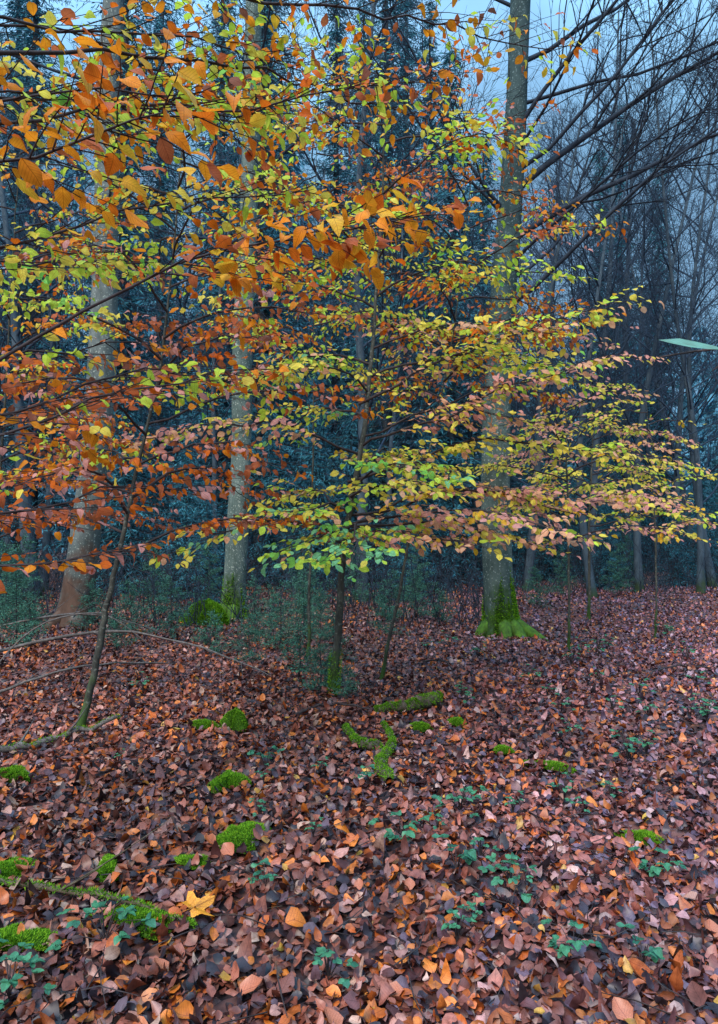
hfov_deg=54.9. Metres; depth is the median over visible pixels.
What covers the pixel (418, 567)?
spruce seedling
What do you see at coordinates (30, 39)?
spruce tree
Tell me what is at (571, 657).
woodland seedling
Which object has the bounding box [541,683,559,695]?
woodland seedling
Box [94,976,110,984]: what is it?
fallen leaf
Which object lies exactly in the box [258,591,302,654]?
spruce seedling
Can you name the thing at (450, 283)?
beech sapling
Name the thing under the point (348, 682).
spruce seedling
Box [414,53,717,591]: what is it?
bare tree
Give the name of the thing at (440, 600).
spruce seedling
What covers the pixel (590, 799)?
fallen leaf
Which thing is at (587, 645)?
woodland seedling
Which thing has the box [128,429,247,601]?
spruce tree
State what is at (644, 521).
spruce tree
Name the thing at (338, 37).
spruce tree
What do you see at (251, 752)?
bramble plant
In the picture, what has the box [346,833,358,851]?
fallen leaf
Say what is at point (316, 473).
spruce tree
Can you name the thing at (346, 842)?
fallen leaf
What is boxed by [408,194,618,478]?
bare tree
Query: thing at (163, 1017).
fallen leaf
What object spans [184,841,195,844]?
fallen leaf
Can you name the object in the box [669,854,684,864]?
fallen leaf
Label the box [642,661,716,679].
fallen branch
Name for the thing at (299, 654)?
spruce seedling
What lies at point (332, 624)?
spruce seedling
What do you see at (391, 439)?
bare tree
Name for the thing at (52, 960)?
fallen leaf
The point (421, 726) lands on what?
moss clump
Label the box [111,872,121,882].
fallen leaf
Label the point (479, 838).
woodland seedling
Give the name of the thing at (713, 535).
spruce tree
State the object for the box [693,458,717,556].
spruce tree
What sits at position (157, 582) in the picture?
spruce seedling
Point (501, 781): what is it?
fallen leaf
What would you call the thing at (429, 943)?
fallen leaf
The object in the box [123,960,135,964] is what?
fallen leaf
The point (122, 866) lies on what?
fallen leaf
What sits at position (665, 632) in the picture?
woodland seedling
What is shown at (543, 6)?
sky
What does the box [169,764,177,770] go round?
fallen leaf
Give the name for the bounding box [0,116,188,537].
beech sapling
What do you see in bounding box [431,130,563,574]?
spruce tree
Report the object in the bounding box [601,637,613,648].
woodland seedling
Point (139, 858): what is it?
fallen leaf
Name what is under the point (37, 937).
moss clump
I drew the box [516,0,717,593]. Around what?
bare tree
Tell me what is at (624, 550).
spruce seedling
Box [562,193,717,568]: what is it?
bare tree
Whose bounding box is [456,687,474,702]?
woodland seedling
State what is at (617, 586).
spruce seedling
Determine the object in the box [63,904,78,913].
fallen leaf
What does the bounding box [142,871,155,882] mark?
fallen leaf
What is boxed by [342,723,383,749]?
mossy branch
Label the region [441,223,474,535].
spruce tree
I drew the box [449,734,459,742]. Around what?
fallen leaf
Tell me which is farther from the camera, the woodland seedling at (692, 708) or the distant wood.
the distant wood
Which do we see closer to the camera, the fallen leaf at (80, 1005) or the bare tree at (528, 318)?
the fallen leaf at (80, 1005)
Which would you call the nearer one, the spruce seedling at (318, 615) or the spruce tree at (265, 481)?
the spruce seedling at (318, 615)
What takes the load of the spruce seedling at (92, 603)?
on the ground
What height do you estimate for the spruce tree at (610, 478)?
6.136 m
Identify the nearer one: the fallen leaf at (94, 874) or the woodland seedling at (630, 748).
the fallen leaf at (94, 874)
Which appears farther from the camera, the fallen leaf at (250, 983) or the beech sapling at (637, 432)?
the beech sapling at (637, 432)
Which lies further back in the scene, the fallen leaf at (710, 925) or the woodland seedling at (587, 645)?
the woodland seedling at (587, 645)
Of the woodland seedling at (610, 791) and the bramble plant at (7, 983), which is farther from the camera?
the woodland seedling at (610, 791)
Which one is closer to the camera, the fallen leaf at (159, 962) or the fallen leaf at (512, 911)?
the fallen leaf at (159, 962)
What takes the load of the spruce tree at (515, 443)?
on the ground
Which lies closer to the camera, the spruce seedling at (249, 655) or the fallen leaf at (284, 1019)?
the fallen leaf at (284, 1019)
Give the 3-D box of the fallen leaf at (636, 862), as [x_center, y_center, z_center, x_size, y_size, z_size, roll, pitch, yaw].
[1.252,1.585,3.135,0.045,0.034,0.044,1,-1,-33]
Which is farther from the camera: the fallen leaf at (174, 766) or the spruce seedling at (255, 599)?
the spruce seedling at (255, 599)
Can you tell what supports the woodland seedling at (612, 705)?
on the ground
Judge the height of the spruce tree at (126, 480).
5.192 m
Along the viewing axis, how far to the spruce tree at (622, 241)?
33.14 m
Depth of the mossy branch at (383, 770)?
4.26 m
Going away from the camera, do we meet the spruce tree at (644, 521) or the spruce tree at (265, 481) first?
the spruce tree at (265, 481)
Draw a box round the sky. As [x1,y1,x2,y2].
[0,0,717,507]
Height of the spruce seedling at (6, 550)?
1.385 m
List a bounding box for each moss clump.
[0,764,30,782]
[0,855,36,877]
[0,922,66,951]
[89,904,171,940]
[96,853,118,882]
[174,853,210,869]
[178,598,230,627]
[192,718,218,729]
[207,769,251,792]
[215,821,272,853]
[218,707,248,731]
[410,721,432,731]
[447,716,466,728]
[492,744,515,754]
[523,759,576,773]
[614,829,664,845]
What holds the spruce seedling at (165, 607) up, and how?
on the ground
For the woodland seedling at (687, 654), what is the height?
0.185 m
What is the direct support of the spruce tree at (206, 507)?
on the ground
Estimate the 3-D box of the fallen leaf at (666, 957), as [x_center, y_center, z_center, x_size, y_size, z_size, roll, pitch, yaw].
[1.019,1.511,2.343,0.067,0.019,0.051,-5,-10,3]
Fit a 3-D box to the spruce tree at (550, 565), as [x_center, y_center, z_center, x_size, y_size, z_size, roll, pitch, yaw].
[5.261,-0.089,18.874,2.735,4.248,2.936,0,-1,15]
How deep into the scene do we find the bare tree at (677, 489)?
20.62 m
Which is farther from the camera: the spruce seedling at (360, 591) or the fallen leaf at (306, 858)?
the spruce seedling at (360, 591)
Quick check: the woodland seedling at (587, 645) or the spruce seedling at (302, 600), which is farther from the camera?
the spruce seedling at (302, 600)
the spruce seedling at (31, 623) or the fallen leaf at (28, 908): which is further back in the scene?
the spruce seedling at (31, 623)
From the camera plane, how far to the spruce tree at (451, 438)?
17.94 m
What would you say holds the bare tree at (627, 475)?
on the ground
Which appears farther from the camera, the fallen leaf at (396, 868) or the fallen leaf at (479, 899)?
the fallen leaf at (396, 868)
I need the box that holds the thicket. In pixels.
[0,496,717,630]
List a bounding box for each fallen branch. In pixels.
[0,597,150,661]
[0,621,267,678]
[0,644,175,692]
[0,704,120,752]
[0,816,279,928]
[4,593,164,632]
[293,692,396,715]
[422,658,476,681]
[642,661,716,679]
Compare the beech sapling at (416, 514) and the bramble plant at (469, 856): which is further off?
the beech sapling at (416, 514)
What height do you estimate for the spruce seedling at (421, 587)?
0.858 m
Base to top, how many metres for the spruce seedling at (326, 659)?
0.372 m
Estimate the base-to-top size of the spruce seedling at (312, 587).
1.154 m
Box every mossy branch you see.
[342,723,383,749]
[373,721,396,782]
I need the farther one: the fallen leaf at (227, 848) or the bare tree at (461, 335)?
the bare tree at (461, 335)
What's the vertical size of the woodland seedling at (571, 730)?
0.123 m
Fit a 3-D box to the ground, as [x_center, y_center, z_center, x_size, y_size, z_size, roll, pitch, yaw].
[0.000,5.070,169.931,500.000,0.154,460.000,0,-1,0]
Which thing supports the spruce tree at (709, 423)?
on the ground
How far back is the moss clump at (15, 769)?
3.94 m
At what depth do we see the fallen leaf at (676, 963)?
2.32 m
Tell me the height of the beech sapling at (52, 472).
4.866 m
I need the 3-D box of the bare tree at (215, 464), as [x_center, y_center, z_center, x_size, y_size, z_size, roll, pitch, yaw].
[-4.069,-3.990,16.284,6.150,11.845,8.701,3,-4,-39]
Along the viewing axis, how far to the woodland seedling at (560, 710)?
5.36 m
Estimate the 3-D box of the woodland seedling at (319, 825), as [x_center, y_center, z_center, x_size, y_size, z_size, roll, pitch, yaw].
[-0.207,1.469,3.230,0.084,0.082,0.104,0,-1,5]
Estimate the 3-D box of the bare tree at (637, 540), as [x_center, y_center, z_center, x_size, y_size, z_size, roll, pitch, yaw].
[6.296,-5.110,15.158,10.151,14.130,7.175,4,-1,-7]
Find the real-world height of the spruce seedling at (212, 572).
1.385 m
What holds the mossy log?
on the ground
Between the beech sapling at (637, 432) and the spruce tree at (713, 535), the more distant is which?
the spruce tree at (713, 535)
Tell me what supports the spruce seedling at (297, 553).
on the ground
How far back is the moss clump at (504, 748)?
4.54 m
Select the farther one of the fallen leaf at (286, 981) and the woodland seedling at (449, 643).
the woodland seedling at (449, 643)
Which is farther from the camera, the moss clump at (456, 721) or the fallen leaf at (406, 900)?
the moss clump at (456, 721)
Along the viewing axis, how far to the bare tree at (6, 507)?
17.87 m
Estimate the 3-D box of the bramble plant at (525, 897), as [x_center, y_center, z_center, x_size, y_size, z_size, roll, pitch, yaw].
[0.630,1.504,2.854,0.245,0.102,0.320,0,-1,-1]
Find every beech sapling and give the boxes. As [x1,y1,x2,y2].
[0,72,382,732]
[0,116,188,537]
[100,24,665,695]
[166,101,461,658]
[305,58,638,679]
[428,319,717,651]
[510,339,709,620]
[572,394,717,637]
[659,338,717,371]
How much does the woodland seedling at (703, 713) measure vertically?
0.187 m
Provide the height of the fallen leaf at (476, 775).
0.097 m
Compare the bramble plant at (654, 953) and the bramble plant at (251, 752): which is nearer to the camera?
the bramble plant at (654, 953)
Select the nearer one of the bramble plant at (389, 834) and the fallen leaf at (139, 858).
the fallen leaf at (139, 858)
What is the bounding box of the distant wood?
[0,109,717,555]
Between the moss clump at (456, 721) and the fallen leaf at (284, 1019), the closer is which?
the fallen leaf at (284, 1019)
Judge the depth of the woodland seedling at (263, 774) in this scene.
3.88 m
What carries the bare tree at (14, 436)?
on the ground
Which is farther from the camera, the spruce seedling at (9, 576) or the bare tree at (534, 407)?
the bare tree at (534, 407)
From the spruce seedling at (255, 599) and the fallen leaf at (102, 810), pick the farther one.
the spruce seedling at (255, 599)
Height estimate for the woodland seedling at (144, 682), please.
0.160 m
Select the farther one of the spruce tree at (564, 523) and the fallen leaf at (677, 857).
the spruce tree at (564, 523)
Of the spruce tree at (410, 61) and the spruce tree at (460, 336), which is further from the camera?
the spruce tree at (460, 336)
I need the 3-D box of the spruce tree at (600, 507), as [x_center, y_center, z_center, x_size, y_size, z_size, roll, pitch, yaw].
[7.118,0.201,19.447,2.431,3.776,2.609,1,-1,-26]
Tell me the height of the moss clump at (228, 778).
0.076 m
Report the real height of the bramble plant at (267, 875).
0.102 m
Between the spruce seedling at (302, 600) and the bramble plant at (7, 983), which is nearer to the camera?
the bramble plant at (7, 983)
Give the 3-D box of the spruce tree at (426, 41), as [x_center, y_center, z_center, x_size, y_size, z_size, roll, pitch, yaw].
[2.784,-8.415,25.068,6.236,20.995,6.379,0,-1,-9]
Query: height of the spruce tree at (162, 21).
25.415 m
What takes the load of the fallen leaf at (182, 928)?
on the ground
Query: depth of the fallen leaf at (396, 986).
2.21 m
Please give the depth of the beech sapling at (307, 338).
8.27 m
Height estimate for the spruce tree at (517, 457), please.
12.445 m
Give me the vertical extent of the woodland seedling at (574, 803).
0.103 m
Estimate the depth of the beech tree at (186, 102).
2.80 m
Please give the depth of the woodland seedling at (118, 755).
4.17 m
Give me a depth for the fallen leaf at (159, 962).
2.29 m
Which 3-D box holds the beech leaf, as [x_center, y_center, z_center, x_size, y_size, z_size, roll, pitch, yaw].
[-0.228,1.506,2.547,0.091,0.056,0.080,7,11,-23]
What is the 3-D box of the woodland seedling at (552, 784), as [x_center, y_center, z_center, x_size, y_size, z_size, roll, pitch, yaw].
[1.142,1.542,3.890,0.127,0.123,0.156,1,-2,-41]
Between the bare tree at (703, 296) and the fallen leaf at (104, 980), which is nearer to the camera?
the fallen leaf at (104, 980)
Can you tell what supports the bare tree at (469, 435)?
on the ground
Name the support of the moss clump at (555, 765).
on the ground
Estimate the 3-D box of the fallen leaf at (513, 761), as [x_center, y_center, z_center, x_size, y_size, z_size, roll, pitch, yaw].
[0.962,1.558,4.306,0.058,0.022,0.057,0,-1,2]
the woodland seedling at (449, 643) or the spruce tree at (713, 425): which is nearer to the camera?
the woodland seedling at (449, 643)
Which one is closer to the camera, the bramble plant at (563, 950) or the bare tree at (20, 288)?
the bramble plant at (563, 950)
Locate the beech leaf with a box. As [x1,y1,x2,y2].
[285,907,305,926]
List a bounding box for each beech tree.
[0,0,374,629]
[0,0,601,593]
[18,0,450,621]
[276,0,717,640]
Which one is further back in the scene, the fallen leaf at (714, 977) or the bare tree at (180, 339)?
the bare tree at (180, 339)
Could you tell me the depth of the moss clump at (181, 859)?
3.01 m
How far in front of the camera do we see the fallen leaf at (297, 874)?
2.89 m
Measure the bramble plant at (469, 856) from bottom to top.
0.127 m
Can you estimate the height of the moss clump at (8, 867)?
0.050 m
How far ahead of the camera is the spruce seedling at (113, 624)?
8.25 m
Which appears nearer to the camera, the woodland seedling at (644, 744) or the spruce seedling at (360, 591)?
the woodland seedling at (644, 744)
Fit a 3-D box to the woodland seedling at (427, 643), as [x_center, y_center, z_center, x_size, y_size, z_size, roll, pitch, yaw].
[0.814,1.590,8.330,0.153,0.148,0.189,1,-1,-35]
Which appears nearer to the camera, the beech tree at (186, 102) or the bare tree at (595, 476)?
the beech tree at (186, 102)
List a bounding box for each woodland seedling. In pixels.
[114,748,124,760]
[129,671,149,690]
[248,797,265,816]
[255,763,270,780]
[290,660,305,678]
[305,817,323,835]
[311,756,327,772]
[312,947,358,988]
[422,637,433,649]
[427,812,444,829]
[436,630,457,646]
[441,901,476,940]
[454,682,473,695]
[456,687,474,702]
[457,893,484,918]
[469,836,499,860]
[470,641,486,657]
[505,790,524,812]
[515,863,532,882]
[520,664,540,682]
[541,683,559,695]
[548,772,573,797]
[550,697,576,712]
[558,718,581,736]
[563,647,581,664]
[565,795,589,812]
[568,637,589,652]
[588,641,604,655]
[589,666,604,678]
[590,634,611,648]
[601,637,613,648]
[601,780,622,797]
[605,695,624,708]
[610,729,642,758]
[628,678,655,695]
[636,698,657,713]
[640,730,656,754]
[655,620,673,634]
[673,641,694,658]
[681,703,700,715]
[685,671,711,687]
[688,693,717,716]
[696,700,716,720]
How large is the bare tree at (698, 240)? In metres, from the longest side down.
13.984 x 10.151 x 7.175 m
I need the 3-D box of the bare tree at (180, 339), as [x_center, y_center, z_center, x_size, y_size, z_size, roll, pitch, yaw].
[-4.380,-5.150,19.809,7.178,14.333,6.508,1,-2,-38]
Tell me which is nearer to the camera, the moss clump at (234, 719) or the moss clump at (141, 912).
the moss clump at (141, 912)
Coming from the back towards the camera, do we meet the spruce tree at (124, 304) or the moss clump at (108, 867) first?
the spruce tree at (124, 304)
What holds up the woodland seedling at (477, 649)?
on the ground
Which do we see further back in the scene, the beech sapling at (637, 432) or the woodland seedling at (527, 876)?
the beech sapling at (637, 432)
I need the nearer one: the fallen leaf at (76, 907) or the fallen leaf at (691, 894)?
the fallen leaf at (76, 907)
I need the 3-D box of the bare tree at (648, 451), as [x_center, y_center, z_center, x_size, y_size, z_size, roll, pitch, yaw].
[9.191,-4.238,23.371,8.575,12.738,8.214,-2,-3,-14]
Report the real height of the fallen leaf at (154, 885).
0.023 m
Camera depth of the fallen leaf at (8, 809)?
3.46 m
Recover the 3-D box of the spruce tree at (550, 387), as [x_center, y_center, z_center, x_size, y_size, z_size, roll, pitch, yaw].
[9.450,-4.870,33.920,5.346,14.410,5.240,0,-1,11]
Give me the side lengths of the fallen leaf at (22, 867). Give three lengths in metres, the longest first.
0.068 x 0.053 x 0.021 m
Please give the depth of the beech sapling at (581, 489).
8.12 m
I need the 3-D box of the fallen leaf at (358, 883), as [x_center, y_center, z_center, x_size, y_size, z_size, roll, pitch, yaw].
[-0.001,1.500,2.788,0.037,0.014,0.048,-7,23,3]
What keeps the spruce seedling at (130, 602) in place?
on the ground
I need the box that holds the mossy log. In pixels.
[374,690,443,712]
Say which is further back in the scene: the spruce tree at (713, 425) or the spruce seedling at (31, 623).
the spruce tree at (713, 425)
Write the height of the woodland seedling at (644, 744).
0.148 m
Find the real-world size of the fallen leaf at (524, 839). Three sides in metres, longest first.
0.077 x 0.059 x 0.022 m
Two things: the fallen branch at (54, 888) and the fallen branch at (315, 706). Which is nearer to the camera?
the fallen branch at (54, 888)
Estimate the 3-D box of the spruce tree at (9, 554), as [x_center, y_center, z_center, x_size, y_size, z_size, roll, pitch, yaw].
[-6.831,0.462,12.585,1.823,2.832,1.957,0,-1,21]
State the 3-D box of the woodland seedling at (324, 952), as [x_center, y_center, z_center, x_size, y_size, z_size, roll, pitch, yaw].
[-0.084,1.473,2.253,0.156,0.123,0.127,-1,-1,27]
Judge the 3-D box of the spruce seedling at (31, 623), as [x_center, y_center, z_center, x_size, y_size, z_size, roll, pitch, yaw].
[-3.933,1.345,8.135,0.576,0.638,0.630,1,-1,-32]
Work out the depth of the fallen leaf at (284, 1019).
2.07 m
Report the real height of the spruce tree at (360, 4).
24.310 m
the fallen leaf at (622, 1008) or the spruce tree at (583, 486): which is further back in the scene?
the spruce tree at (583, 486)
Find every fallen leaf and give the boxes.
[1,805,11,813]
[15,864,28,872]
[23,903,41,912]
[32,973,46,982]
[43,954,57,968]
[51,990,64,1000]
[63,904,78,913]
[76,1000,91,1008]
[89,871,97,879]
[93,808,107,811]
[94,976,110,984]
[102,915,111,925]
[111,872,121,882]
[117,863,129,870]
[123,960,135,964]
[132,963,149,977]
[134,853,147,862]
[135,732,145,737]
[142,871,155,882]
[144,883,157,894]
[154,958,168,971]
[161,1009,172,1023]
[164,720,172,726]
[168,906,181,914]
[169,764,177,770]
[174,922,188,932]
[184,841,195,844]
[220,842,233,855]
[240,974,261,993]
[277,971,294,993]
[278,1013,294,1023]
[292,868,303,879]
[303,855,311,860]
[324,1006,343,1023]
[334,819,349,832]
[336,840,349,847]
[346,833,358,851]
[354,878,362,889]
[389,981,403,995]
[390,864,398,872]
[402,895,412,904]
[405,877,414,889]
[421,940,433,946]
[424,908,436,914]
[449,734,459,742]
[473,897,483,905]
[474,774,483,782]
[498,778,504,784]
[503,1006,513,1016]
[505,903,517,917]
[508,759,517,763]
[515,836,528,844]
[526,1017,537,1023]
[573,910,591,922]
[586,796,597,806]
[599,875,609,882]
[612,997,632,1021]
[630,857,639,866]
[657,954,668,961]
[660,770,668,776]
[666,932,678,942]
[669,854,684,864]
[669,959,681,974]
[676,802,685,810]
[683,891,697,899]
[705,919,717,936]
[710,974,717,980]
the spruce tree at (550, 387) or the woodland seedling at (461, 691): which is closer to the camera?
the woodland seedling at (461, 691)
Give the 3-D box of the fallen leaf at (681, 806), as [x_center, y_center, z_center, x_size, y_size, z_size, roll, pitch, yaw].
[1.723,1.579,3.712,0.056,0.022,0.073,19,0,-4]
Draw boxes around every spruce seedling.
[0,538,31,630]
[0,539,33,617]
[0,557,48,639]
[1,529,57,619]
[1,599,50,650]
[65,578,105,632]
[104,607,139,648]
[110,580,155,633]
[117,539,178,621]
[147,576,194,639]
[182,540,223,611]
[189,609,234,655]
[230,573,271,637]
[230,611,270,663]
[251,582,290,644]
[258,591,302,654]
[276,530,333,607]
[280,625,323,670]
[282,554,330,626]
[282,577,327,637]
[296,642,346,692]
[303,585,332,641]
[313,609,357,660]
[313,651,350,685]
[326,531,379,608]
[329,664,360,698]
[367,586,409,637]
[371,569,409,618]
[395,541,436,607]
[400,569,431,617]
[422,587,458,624]
[522,565,551,608]
[545,545,576,595]
[598,541,636,595]
[614,530,644,581]
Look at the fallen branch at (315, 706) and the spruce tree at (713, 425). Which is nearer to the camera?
the fallen branch at (315, 706)
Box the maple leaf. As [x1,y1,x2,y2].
[182,891,214,916]
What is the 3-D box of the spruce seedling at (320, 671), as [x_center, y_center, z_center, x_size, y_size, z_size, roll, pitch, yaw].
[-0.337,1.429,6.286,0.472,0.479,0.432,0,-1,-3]
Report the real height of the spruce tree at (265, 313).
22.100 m
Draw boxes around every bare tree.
[0,20,259,599]
[0,31,165,591]
[0,77,92,579]
[0,95,47,452]
[0,343,79,500]
[71,77,311,585]
[122,90,348,575]
[147,163,433,573]
[157,0,579,602]
[205,167,564,584]
[310,195,585,564]
[334,47,717,598]
[354,210,613,581]
[378,187,689,555]
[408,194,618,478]
[412,245,651,572]
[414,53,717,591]
[416,1,717,592]
[433,4,717,583]
[458,100,675,515]
[477,98,717,577]
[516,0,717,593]
[522,189,717,571]
[526,23,717,587]
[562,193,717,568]
[579,146,717,574]
[626,93,717,382]
[645,210,717,439]
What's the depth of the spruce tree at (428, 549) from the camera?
16.41 m
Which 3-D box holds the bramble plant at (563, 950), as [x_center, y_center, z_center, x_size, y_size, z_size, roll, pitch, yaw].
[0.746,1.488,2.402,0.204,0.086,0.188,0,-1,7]
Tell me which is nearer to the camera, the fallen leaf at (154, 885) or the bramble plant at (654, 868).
the fallen leaf at (154, 885)
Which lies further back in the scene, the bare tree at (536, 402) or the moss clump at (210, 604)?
the bare tree at (536, 402)
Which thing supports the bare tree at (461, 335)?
on the ground
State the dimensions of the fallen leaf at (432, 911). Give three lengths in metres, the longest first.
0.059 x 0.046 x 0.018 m
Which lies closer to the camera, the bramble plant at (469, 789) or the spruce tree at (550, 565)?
the bramble plant at (469, 789)
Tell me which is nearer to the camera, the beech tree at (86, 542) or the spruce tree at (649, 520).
the beech tree at (86, 542)
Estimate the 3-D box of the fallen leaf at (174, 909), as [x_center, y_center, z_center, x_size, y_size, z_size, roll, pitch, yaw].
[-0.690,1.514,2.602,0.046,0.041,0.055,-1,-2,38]
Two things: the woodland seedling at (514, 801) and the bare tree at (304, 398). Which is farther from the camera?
the bare tree at (304, 398)
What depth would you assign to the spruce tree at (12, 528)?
14.77 m
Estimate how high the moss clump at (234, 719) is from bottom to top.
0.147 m
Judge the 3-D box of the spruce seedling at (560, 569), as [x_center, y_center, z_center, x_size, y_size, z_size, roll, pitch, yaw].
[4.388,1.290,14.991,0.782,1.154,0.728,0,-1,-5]
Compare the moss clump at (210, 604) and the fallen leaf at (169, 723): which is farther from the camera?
the moss clump at (210, 604)
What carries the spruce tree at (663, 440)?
on the ground
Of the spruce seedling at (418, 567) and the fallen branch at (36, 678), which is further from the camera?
the spruce seedling at (418, 567)
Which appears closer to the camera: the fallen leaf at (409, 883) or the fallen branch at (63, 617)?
the fallen leaf at (409, 883)
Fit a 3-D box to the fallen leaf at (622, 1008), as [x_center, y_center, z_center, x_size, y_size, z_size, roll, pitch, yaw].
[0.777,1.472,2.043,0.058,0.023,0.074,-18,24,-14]
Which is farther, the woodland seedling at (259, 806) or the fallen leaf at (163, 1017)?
the woodland seedling at (259, 806)
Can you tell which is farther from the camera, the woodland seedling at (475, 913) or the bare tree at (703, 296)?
the bare tree at (703, 296)
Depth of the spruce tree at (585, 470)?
21.93 m
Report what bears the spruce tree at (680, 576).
on the ground
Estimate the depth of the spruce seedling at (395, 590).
10.45 m
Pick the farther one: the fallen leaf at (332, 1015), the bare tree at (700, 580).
the bare tree at (700, 580)
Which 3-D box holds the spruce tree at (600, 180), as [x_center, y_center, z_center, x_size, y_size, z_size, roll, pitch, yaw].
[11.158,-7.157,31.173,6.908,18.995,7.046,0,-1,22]
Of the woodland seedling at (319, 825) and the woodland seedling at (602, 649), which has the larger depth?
the woodland seedling at (602, 649)
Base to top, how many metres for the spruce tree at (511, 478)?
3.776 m
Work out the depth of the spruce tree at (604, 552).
16.75 m
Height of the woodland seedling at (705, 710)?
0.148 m
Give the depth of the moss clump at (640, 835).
3.40 m
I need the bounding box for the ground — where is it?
[0,535,717,1023]
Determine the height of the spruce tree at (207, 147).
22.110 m
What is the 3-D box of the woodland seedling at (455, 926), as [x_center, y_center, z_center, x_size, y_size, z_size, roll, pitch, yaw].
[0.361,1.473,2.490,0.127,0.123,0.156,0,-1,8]
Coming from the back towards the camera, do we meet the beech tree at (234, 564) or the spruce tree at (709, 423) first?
the spruce tree at (709, 423)
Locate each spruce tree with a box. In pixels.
[0,0,111,554]
[0,0,141,559]
[0,488,47,592]
[0,509,39,603]
[1,0,231,585]
[44,375,193,596]
[70,0,227,562]
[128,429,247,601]
[133,0,304,574]
[141,0,386,581]
[163,0,328,531]
[173,481,249,609]
[221,406,308,588]
[247,401,385,597]
[249,0,398,558]
[283,0,479,576]
[296,0,412,561]
[306,0,479,571]
[307,396,412,585]
[354,0,521,525]
[369,45,548,592]
[370,419,479,593]
[372,473,443,603]
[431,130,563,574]
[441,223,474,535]
[457,499,544,586]
[479,346,543,555]
[510,455,541,579]
[511,340,533,537]
[512,436,583,584]
[516,434,587,576]
[521,277,576,551]
[542,146,683,555]
[557,426,651,574]
[564,427,617,567]
[571,103,690,524]
[571,420,644,561]
[571,454,647,583]
[576,503,632,589]
[608,451,668,573]
[609,158,717,559]
[620,447,693,570]
[644,493,706,586]
[660,467,717,584]
[681,360,717,560]
[684,270,717,513]
[685,471,717,571]
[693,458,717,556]
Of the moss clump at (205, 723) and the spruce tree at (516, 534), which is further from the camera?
the spruce tree at (516, 534)
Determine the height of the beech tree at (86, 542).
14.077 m
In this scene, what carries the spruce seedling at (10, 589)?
on the ground
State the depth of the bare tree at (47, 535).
15.95 m
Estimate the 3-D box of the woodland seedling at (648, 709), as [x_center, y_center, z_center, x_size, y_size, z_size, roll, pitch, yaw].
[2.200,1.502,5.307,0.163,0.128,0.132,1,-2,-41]
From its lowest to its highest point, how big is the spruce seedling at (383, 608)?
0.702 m
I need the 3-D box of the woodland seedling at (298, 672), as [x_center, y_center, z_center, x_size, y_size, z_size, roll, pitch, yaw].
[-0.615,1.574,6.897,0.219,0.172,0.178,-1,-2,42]
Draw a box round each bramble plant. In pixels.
[0,942,57,1008]
[44,894,155,952]
[247,745,284,767]
[248,858,279,885]
[358,764,375,783]
[368,810,428,840]
[431,785,489,817]
[432,833,477,870]
[478,852,536,902]
[541,918,602,957]
[616,922,664,962]
[629,846,686,876]
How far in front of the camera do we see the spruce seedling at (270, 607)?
8.87 m
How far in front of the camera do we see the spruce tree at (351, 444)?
17.96 m
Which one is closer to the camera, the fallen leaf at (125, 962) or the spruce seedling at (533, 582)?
the fallen leaf at (125, 962)
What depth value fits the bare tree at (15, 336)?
13.92 m
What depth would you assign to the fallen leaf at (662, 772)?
4.23 m
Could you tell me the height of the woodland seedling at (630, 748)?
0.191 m
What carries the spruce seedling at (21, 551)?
on the ground
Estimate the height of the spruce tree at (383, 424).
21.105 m
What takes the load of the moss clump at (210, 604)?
on the ground
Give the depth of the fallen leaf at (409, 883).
2.81 m

